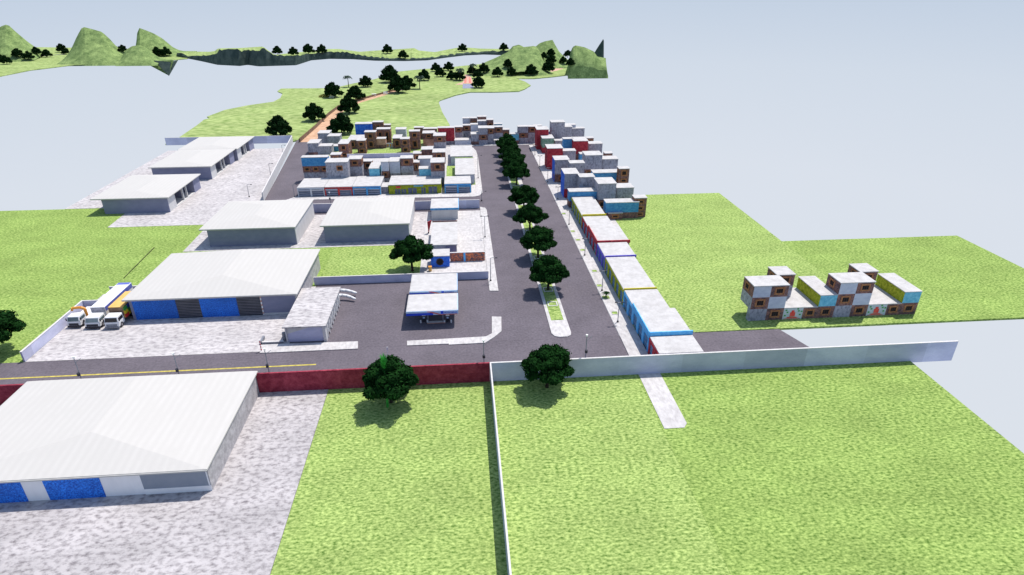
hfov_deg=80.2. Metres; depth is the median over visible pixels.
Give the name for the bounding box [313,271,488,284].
boundary wall
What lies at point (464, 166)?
building
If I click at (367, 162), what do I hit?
block house
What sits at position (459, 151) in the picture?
shop
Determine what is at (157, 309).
door
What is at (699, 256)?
lawn
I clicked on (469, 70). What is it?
tree
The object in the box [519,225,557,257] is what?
tree
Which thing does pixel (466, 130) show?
block house
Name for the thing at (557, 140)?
block house
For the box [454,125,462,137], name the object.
block house
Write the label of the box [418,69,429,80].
tree
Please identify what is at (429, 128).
block house
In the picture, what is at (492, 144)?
favela ground
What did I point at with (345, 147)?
block house
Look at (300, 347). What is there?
footpath
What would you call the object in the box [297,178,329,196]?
shop
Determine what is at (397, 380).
tree
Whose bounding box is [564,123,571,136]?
block house
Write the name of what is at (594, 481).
lawn
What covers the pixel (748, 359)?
boundary wall
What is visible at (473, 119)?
block house
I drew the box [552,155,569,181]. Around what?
block house
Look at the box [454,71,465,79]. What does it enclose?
tree
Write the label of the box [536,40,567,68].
hill
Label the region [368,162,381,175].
block house
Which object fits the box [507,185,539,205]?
tree
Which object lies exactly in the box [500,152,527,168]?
tree
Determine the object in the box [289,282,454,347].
forecourt
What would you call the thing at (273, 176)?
boundary wall
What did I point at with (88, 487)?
door
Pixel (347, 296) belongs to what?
barrier arm
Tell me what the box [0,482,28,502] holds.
door
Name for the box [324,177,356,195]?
shop
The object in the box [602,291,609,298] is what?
palm plant
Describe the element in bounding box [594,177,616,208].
block house
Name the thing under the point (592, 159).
block house
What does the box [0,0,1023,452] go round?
sky
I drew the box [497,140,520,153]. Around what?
tree
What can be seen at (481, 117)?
block house
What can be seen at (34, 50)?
tree
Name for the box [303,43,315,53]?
tree
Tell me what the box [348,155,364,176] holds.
block house
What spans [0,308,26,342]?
tree
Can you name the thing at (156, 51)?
tree
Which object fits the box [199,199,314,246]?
warehouse
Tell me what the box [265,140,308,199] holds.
road
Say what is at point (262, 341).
barrier
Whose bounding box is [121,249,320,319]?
warehouse
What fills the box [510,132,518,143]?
block house
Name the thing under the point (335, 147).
block house
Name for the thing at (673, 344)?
shop
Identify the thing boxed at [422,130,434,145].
block house
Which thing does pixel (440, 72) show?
tree
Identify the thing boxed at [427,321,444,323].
pump island
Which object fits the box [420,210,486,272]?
concrete yard
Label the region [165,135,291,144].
boundary wall
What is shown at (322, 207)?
boundary wall
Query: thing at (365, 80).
tree
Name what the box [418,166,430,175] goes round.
block house
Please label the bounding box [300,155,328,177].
block house
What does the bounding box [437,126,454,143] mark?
block house
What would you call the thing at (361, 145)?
block house
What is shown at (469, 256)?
tiled wall
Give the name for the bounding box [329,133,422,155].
favela lawn
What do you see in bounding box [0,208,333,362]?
lawn
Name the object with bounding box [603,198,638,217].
block house
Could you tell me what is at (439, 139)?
block house
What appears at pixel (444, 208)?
shop
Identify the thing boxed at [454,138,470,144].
block house
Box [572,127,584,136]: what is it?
block house
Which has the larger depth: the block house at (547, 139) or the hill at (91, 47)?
the hill at (91, 47)
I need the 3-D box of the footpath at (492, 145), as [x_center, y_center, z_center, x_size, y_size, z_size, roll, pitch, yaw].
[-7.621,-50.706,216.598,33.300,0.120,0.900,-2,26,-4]
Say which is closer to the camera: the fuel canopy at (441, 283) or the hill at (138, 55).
the fuel canopy at (441, 283)
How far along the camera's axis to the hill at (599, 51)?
401.15 m
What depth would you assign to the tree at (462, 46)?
522.45 m
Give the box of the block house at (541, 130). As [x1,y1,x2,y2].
[535,126,548,149]
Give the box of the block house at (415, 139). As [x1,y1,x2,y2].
[409,129,420,148]
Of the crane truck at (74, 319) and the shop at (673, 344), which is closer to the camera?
the shop at (673, 344)
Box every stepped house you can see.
[740,266,838,320]
[826,263,922,316]
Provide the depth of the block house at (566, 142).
197.25 m
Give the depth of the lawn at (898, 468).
70.06 m
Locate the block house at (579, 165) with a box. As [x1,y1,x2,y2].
[568,160,584,172]
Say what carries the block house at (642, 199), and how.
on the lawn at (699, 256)
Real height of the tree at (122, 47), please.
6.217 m
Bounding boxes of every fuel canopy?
[406,293,457,321]
[409,273,457,294]
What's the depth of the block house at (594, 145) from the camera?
199.83 m
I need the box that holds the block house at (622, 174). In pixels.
[616,166,629,182]
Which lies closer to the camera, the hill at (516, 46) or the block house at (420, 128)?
the block house at (420, 128)
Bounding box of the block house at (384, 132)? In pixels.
[376,127,391,142]
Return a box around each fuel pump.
[420,315,427,322]
[444,314,451,322]
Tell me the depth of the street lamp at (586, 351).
86.26 m
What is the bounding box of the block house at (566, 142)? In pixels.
[562,137,571,147]
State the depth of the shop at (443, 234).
129.73 m
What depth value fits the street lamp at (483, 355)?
85.20 m
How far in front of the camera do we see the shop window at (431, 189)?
165.32 m
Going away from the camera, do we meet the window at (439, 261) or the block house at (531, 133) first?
the window at (439, 261)
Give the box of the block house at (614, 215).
[607,212,622,219]
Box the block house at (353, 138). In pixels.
[348,135,364,148]
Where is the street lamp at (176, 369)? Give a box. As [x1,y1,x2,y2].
[172,352,178,373]
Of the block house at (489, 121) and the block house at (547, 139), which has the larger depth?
the block house at (489, 121)
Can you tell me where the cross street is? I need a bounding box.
[313,197,454,214]
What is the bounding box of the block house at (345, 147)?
[338,139,351,157]
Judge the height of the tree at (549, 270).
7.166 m
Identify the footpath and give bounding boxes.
[260,341,357,352]
[287,148,482,199]
[407,316,501,345]
[446,144,530,146]
[480,207,497,290]
[508,177,522,187]
[515,203,570,336]
[529,144,647,355]
[638,373,686,428]
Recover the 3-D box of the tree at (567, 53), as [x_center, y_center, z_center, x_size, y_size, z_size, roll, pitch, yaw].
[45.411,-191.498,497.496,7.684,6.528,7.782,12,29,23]
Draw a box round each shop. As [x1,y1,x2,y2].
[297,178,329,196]
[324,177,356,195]
[352,176,384,194]
[381,182,388,192]
[388,175,441,193]
[430,198,458,219]
[430,220,457,251]
[444,176,470,192]
[450,145,472,164]
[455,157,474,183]
[571,196,605,227]
[582,216,629,254]
[596,242,635,269]
[604,256,656,304]
[623,289,692,351]
[648,335,703,354]
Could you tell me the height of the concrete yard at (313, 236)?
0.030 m
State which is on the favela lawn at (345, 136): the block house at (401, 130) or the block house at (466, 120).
the block house at (401, 130)
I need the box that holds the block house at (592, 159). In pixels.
[582,151,602,172]
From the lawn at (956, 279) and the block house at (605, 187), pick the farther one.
the block house at (605, 187)
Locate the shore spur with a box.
[152,59,173,73]
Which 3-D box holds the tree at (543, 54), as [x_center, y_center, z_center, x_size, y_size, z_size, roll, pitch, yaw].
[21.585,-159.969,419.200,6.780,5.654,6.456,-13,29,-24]
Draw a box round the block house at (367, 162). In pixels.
[363,159,372,175]
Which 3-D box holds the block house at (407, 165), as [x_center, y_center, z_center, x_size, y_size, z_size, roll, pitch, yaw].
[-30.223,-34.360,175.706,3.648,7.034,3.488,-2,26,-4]
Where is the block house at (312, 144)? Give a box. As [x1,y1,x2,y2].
[307,139,321,154]
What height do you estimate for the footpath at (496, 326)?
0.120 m
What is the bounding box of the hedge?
[514,71,538,74]
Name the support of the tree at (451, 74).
on the peninsula
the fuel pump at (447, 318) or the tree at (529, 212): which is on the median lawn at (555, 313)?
the tree at (529, 212)
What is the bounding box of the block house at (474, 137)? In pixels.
[470,131,478,144]
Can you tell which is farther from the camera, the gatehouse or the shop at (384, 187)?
the shop at (384, 187)
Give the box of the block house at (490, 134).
[487,125,493,143]
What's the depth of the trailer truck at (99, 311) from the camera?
101.44 m
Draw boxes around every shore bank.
[153,60,177,75]
[177,48,508,65]
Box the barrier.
[260,332,285,343]
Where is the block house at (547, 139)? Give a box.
[540,134,553,152]
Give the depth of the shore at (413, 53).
503.09 m
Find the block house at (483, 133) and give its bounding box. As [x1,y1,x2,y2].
[478,125,487,144]
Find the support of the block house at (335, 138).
on the favela ground at (448, 163)
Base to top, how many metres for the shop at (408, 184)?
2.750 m
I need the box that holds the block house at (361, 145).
[356,138,367,153]
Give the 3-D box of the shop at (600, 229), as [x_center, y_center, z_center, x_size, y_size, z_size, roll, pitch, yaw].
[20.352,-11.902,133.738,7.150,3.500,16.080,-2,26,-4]
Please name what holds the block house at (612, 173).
on the favela ground at (613, 221)
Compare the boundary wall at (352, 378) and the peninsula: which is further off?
the peninsula
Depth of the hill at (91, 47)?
460.90 m
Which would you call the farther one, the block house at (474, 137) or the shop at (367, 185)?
the block house at (474, 137)
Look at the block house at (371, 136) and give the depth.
210.77 m
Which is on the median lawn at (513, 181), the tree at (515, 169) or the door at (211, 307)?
the tree at (515, 169)
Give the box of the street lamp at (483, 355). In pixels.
[482,339,487,360]
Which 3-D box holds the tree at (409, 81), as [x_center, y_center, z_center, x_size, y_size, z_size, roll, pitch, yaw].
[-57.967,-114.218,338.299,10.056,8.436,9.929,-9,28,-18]
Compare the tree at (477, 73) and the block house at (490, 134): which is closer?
the block house at (490, 134)
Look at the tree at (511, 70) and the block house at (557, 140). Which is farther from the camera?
the tree at (511, 70)
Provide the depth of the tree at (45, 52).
495.81 m
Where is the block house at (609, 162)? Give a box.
[602,156,617,168]
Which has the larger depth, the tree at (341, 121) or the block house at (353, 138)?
the tree at (341, 121)
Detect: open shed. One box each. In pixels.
[90,174,200,213]
[148,149,234,179]
[178,136,253,160]
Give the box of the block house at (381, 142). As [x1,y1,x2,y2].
[376,137,386,147]
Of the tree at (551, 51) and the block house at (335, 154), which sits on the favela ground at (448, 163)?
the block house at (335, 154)
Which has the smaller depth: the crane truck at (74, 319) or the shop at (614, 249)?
the crane truck at (74, 319)
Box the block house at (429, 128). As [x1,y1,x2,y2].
[423,127,436,131]
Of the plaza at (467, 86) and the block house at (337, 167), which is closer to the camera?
the block house at (337, 167)
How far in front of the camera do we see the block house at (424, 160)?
178.14 m
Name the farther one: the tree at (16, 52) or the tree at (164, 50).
the tree at (164, 50)
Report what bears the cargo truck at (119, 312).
on the concrete yard at (131, 337)
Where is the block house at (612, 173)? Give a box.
[591,169,616,180]
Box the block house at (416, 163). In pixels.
[413,160,419,174]
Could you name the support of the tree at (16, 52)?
on the hill at (11, 39)
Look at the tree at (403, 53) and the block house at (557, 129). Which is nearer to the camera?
the block house at (557, 129)
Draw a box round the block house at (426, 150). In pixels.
[421,146,432,157]
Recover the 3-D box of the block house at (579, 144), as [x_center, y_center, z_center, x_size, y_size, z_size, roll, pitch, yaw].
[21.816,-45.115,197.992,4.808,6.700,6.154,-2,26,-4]
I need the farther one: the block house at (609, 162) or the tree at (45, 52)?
the tree at (45, 52)
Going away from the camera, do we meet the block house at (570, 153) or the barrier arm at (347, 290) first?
the barrier arm at (347, 290)
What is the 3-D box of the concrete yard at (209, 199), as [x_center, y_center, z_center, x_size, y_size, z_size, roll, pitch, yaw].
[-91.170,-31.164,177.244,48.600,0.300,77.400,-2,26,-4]
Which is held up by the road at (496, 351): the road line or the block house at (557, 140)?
the road line
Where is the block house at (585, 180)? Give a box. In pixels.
[577,173,594,187]
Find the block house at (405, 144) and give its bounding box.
[400,137,410,152]
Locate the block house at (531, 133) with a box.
[528,125,536,142]
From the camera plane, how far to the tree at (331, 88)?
309.37 m
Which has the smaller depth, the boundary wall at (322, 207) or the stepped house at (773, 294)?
the stepped house at (773, 294)
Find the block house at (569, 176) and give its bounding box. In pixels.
[560,168,579,197]
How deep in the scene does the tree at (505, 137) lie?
200.89 m
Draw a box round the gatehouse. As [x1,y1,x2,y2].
[282,287,340,342]
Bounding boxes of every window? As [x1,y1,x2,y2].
[408,188,416,193]
[429,187,436,192]
[436,258,443,264]
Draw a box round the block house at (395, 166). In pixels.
[389,157,401,177]
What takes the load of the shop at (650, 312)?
on the road at (496, 351)
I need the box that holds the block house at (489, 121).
[486,118,493,125]
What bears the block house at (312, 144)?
on the favela ground at (448, 163)
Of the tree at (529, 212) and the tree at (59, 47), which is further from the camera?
the tree at (59, 47)
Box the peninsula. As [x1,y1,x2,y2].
[165,64,566,144]
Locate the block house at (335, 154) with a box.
[330,152,342,157]
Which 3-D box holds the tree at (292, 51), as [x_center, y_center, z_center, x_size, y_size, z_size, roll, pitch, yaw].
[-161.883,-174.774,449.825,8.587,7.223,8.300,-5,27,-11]
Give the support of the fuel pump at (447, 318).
on the pump island
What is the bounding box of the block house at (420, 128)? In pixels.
[414,126,423,137]
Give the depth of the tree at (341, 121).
229.86 m
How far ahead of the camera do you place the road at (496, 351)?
91.89 m
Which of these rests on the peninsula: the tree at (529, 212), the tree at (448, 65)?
the tree at (448, 65)
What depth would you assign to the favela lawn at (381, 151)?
208.30 m
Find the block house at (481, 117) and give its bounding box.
[477,115,486,119]
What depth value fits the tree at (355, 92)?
301.94 m
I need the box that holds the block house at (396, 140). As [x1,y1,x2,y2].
[392,134,402,147]
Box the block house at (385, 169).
[380,158,389,181]
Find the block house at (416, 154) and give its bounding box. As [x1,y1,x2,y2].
[413,151,421,159]
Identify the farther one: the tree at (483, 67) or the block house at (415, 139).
the tree at (483, 67)
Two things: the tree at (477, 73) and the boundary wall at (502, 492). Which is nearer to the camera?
the boundary wall at (502, 492)
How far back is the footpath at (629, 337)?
119.26 m
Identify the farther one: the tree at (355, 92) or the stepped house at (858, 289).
the tree at (355, 92)
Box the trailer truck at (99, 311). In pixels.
[83,282,132,328]
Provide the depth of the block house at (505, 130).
219.29 m
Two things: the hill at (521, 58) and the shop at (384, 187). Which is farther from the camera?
the hill at (521, 58)
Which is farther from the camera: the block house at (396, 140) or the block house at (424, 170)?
the block house at (396, 140)
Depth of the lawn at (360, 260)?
123.44 m
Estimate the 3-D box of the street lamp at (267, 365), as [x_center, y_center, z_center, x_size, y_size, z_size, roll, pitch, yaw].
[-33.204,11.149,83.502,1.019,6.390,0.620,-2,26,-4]
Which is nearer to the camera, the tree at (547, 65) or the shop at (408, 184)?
the shop at (408, 184)
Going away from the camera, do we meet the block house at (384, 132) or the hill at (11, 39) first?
the block house at (384, 132)
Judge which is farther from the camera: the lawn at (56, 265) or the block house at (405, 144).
the block house at (405, 144)
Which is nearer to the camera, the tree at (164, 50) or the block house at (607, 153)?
the block house at (607, 153)
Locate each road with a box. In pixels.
[0,329,807,384]
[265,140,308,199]
[301,89,401,141]
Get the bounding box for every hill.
[0,25,50,61]
[57,27,124,65]
[116,45,163,65]
[136,28,196,56]
[480,46,552,77]
[509,45,522,50]
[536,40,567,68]
[566,45,607,78]
[595,40,603,57]
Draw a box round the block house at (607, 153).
[603,151,612,155]
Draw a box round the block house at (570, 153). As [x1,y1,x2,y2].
[563,148,575,159]
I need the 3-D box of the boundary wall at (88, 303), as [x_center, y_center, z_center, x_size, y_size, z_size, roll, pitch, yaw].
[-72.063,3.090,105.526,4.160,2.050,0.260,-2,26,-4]
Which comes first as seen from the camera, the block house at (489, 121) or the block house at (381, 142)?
the block house at (381, 142)
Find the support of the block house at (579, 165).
on the favela ground at (613, 221)
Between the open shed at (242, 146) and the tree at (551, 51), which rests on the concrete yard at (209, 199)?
the open shed at (242, 146)
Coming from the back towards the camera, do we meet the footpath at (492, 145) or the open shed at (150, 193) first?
the footpath at (492, 145)
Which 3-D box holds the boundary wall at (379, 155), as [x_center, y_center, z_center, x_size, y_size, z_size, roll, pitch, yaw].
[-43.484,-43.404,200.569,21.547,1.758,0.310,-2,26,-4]
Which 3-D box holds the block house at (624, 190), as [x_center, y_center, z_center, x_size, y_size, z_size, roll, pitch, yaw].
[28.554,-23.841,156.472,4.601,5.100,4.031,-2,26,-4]
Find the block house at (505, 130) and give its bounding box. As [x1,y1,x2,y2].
[503,128,509,134]
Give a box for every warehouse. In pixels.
[0,371,259,502]
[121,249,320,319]
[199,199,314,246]
[320,197,414,242]
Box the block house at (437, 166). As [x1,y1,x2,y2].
[430,157,444,185]
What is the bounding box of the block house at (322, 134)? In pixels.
[317,130,331,142]
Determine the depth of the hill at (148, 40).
513.68 m
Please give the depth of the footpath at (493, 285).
128.71 m
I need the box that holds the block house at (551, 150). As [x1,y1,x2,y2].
[545,144,562,168]
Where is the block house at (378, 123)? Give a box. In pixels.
[372,120,383,129]
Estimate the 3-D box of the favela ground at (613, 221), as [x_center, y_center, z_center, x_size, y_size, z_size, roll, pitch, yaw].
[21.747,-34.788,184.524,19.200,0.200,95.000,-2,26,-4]
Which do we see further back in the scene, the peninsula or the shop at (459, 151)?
the peninsula
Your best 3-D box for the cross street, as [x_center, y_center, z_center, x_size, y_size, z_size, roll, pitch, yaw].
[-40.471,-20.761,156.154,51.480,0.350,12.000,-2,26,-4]
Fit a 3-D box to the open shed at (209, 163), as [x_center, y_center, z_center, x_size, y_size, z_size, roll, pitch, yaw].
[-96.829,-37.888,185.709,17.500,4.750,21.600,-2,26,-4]
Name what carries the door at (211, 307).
in the warehouse at (244, 282)
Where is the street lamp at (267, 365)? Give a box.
[263,348,270,370]
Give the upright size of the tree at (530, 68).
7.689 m
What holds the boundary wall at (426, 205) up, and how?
on the cross street
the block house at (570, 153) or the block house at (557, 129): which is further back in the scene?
the block house at (557, 129)
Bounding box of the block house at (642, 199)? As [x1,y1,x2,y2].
[632,194,647,216]
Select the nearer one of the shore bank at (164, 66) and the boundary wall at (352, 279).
the boundary wall at (352, 279)
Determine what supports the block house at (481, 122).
on the favela ground at (492, 144)
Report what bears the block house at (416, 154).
on the favela ground at (448, 163)
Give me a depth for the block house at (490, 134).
217.56 m
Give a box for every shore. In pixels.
[0,47,187,76]
[178,47,509,58]
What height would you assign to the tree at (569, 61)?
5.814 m
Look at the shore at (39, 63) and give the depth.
449.84 m
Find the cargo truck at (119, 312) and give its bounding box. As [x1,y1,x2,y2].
[102,291,132,328]
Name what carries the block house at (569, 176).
on the favela ground at (613, 221)
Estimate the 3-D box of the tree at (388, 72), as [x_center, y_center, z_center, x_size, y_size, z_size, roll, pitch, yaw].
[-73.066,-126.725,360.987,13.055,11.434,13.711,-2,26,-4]
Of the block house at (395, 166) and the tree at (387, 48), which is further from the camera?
the tree at (387, 48)
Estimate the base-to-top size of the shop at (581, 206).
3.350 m
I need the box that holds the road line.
[0,364,315,378]
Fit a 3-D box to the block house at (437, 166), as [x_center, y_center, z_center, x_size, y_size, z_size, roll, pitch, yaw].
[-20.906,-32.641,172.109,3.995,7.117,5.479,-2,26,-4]
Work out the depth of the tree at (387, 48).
497.56 m
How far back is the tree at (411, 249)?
116.45 m
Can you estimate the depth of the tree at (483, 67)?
393.95 m
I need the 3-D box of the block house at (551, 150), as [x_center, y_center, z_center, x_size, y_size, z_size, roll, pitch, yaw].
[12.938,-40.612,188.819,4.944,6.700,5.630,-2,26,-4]
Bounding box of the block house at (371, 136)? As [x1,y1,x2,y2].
[364,130,376,148]
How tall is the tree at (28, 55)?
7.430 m
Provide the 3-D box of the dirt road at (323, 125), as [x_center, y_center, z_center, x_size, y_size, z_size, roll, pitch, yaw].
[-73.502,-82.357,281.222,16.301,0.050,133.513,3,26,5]
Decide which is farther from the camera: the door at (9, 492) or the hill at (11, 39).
the hill at (11, 39)
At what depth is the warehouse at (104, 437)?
70.53 m
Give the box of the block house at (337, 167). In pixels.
[325,158,351,177]
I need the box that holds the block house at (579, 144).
[571,137,587,159]
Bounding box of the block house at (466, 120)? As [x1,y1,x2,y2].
[462,117,470,134]
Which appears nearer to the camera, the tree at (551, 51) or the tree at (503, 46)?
the tree at (551, 51)
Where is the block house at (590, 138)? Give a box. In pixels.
[585,136,593,140]
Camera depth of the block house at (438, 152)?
192.67 m
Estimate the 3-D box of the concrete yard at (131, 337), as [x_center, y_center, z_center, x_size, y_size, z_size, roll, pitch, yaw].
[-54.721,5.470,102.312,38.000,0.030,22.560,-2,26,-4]
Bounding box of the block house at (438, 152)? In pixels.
[432,148,445,163]
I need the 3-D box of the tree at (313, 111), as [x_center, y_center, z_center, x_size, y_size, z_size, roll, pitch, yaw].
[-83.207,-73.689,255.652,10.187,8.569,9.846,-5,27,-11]
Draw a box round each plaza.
[455,75,472,84]
[463,84,473,87]
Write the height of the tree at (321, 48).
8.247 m
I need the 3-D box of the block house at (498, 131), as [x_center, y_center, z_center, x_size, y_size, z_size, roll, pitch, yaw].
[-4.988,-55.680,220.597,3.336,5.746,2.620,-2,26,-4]
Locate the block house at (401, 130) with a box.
[395,127,406,136]
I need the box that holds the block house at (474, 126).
[470,123,477,130]
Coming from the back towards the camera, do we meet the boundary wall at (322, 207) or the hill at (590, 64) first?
the hill at (590, 64)
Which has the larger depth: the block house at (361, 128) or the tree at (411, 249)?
the block house at (361, 128)
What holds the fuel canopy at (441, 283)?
on the forecourt
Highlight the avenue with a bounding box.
[455,145,618,341]
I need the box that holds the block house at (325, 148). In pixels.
[317,143,333,154]
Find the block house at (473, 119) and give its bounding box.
[470,117,476,133]
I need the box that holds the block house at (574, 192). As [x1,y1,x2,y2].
[567,188,596,207]
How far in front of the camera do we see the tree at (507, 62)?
398.43 m
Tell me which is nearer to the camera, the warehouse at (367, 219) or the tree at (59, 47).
the warehouse at (367, 219)
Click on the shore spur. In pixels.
(165, 60)
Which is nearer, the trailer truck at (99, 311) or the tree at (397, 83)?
the trailer truck at (99, 311)
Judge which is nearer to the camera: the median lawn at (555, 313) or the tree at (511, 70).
the median lawn at (555, 313)
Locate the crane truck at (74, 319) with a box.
[65,306,91,327]
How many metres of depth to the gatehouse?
98.21 m
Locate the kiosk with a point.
(441, 258)
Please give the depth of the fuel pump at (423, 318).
101.21 m
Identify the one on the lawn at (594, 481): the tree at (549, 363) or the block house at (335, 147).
the tree at (549, 363)
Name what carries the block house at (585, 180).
on the favela ground at (613, 221)
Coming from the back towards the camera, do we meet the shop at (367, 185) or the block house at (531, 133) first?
the block house at (531, 133)
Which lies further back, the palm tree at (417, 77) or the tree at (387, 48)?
the tree at (387, 48)
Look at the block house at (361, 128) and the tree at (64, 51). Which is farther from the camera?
the tree at (64, 51)
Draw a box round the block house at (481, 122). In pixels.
[477,119,486,125]
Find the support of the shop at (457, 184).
on the favela ground at (448, 163)
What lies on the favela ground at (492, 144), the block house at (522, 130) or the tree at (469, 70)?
the block house at (522, 130)
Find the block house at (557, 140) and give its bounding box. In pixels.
[554,138,561,144]
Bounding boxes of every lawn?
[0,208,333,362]
[270,374,730,574]
[321,245,420,276]
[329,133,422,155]
[353,149,420,153]
[446,165,474,184]
[510,178,519,187]
[518,205,563,319]
[582,193,888,334]
[636,361,1023,574]
[782,236,1023,324]
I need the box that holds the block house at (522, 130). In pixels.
[517,125,528,142]
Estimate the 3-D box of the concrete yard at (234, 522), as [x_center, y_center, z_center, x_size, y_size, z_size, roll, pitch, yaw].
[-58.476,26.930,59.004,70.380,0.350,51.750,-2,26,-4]
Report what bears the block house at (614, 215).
on the favela ground at (613, 221)
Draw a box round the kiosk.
[431,249,449,266]
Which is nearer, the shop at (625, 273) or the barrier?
the barrier
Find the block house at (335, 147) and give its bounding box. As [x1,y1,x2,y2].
[333,144,338,150]
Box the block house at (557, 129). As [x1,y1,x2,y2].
[549,120,564,137]
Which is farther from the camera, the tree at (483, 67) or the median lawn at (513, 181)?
the tree at (483, 67)
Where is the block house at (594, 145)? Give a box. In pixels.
[588,141,602,152]
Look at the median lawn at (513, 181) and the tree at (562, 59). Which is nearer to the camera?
the median lawn at (513, 181)
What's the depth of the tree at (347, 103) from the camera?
269.13 m
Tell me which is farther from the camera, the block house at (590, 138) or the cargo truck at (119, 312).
the block house at (590, 138)
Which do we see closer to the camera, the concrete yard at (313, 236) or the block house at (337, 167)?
the concrete yard at (313, 236)
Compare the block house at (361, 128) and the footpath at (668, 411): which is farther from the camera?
the block house at (361, 128)
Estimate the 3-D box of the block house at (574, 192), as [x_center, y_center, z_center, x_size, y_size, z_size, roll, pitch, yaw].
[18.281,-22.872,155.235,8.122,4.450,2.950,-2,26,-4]
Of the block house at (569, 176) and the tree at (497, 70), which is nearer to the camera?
the block house at (569, 176)
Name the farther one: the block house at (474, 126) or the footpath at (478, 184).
the block house at (474, 126)
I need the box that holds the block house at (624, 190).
[615,183,634,198]
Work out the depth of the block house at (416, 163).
176.05 m
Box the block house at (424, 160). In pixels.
[418,155,431,165]
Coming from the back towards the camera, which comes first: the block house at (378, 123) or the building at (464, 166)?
the block house at (378, 123)
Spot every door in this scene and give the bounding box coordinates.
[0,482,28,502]
[42,478,105,499]
[131,300,179,319]
[199,297,239,316]
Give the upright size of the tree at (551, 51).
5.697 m
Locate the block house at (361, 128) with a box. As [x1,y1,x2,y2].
[355,122,372,134]
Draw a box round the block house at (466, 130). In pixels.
[462,124,470,137]
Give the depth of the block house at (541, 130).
209.07 m
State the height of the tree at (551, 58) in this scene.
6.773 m
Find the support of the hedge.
on the hill at (521, 58)
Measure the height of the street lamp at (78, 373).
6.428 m
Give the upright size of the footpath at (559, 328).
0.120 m
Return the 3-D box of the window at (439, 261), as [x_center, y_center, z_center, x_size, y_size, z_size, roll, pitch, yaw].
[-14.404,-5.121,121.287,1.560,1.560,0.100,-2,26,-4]
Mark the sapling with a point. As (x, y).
(383, 359)
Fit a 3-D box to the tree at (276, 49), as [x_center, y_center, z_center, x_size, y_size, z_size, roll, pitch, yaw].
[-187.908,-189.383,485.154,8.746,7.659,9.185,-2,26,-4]
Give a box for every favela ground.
[329,146,475,194]
[446,133,534,145]
[540,150,633,225]
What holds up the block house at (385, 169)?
on the favela ground at (448, 163)
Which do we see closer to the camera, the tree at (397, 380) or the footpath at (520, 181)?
the tree at (397, 380)
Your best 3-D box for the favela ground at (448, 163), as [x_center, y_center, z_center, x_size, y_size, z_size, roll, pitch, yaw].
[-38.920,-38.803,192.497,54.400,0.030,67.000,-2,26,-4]
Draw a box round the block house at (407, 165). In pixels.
[400,155,413,174]
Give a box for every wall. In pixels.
[0,362,489,404]
[20,300,84,361]
[83,300,97,307]
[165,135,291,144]
[261,136,292,199]
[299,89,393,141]
[313,203,331,212]
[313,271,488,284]
[347,153,412,157]
[415,199,479,209]
[450,251,484,261]
[490,362,511,574]
[491,340,958,380]
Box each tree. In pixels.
[0,55,12,62]
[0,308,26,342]
[11,48,22,56]
[22,50,34,59]
[31,46,41,53]
[41,49,52,56]
[56,43,67,50]
[61,48,68,53]
[117,44,126,50]
[151,46,162,54]
[159,47,171,55]
[264,114,291,135]
[272,46,282,53]
[288,47,298,55]
[302,102,326,120]
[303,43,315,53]
[315,44,326,52]
[324,81,344,96]
[326,112,353,133]
[337,94,359,112]
[346,85,365,99]
[358,75,372,86]
[361,354,419,402]
[378,64,399,81]
[382,44,392,52]
[387,75,409,92]
[388,234,434,271]
[398,50,408,58]
[401,75,416,86]
[413,75,424,88]
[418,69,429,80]
[430,62,439,69]
[434,67,446,76]
[442,61,453,70]
[446,70,454,79]
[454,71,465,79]
[456,68,464,80]
[457,43,466,51]
[467,66,475,73]
[470,76,484,87]
[472,69,482,76]
[479,63,489,72]
[491,66,503,76]
[495,134,516,146]
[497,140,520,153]
[498,146,525,158]
[499,42,508,50]
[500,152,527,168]
[502,59,511,65]
[502,160,530,184]
[506,67,516,75]
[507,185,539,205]
[512,201,549,229]
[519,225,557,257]
[520,343,575,387]
[525,64,537,74]
[529,254,569,289]
[541,52,547,59]
[541,60,554,70]
[545,54,556,62]
[546,48,555,54]
[559,56,566,62]
[563,50,570,57]
[566,58,575,64]
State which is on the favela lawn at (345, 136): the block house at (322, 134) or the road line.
the block house at (322, 134)
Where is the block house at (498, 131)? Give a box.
[494,125,502,137]
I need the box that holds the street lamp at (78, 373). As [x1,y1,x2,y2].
[72,356,81,378]
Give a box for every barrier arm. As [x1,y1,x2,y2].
[339,289,356,293]
[339,294,355,299]
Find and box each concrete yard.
[0,389,327,574]
[26,286,315,361]
[65,148,283,227]
[183,212,426,251]
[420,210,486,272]
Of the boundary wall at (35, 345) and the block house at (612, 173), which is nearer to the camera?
the boundary wall at (35, 345)
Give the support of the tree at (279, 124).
on the peninsula
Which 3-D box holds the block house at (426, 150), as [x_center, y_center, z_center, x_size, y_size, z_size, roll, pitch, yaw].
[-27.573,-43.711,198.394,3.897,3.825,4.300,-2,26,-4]
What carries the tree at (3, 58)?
on the shore at (39, 63)
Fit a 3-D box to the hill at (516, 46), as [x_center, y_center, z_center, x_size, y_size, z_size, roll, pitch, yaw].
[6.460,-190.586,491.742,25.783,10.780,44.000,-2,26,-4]
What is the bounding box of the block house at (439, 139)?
[433,132,445,147]
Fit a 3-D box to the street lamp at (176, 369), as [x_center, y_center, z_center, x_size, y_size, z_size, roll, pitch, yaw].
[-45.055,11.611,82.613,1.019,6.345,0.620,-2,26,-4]
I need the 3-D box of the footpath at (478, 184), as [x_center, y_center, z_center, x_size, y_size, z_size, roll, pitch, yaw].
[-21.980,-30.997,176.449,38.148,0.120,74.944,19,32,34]
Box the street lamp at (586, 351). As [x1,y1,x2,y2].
[585,334,590,357]
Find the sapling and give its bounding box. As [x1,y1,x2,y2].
[379,354,388,407]
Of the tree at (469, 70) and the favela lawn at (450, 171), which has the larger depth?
the tree at (469, 70)
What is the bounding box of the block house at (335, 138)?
[327,133,341,143]

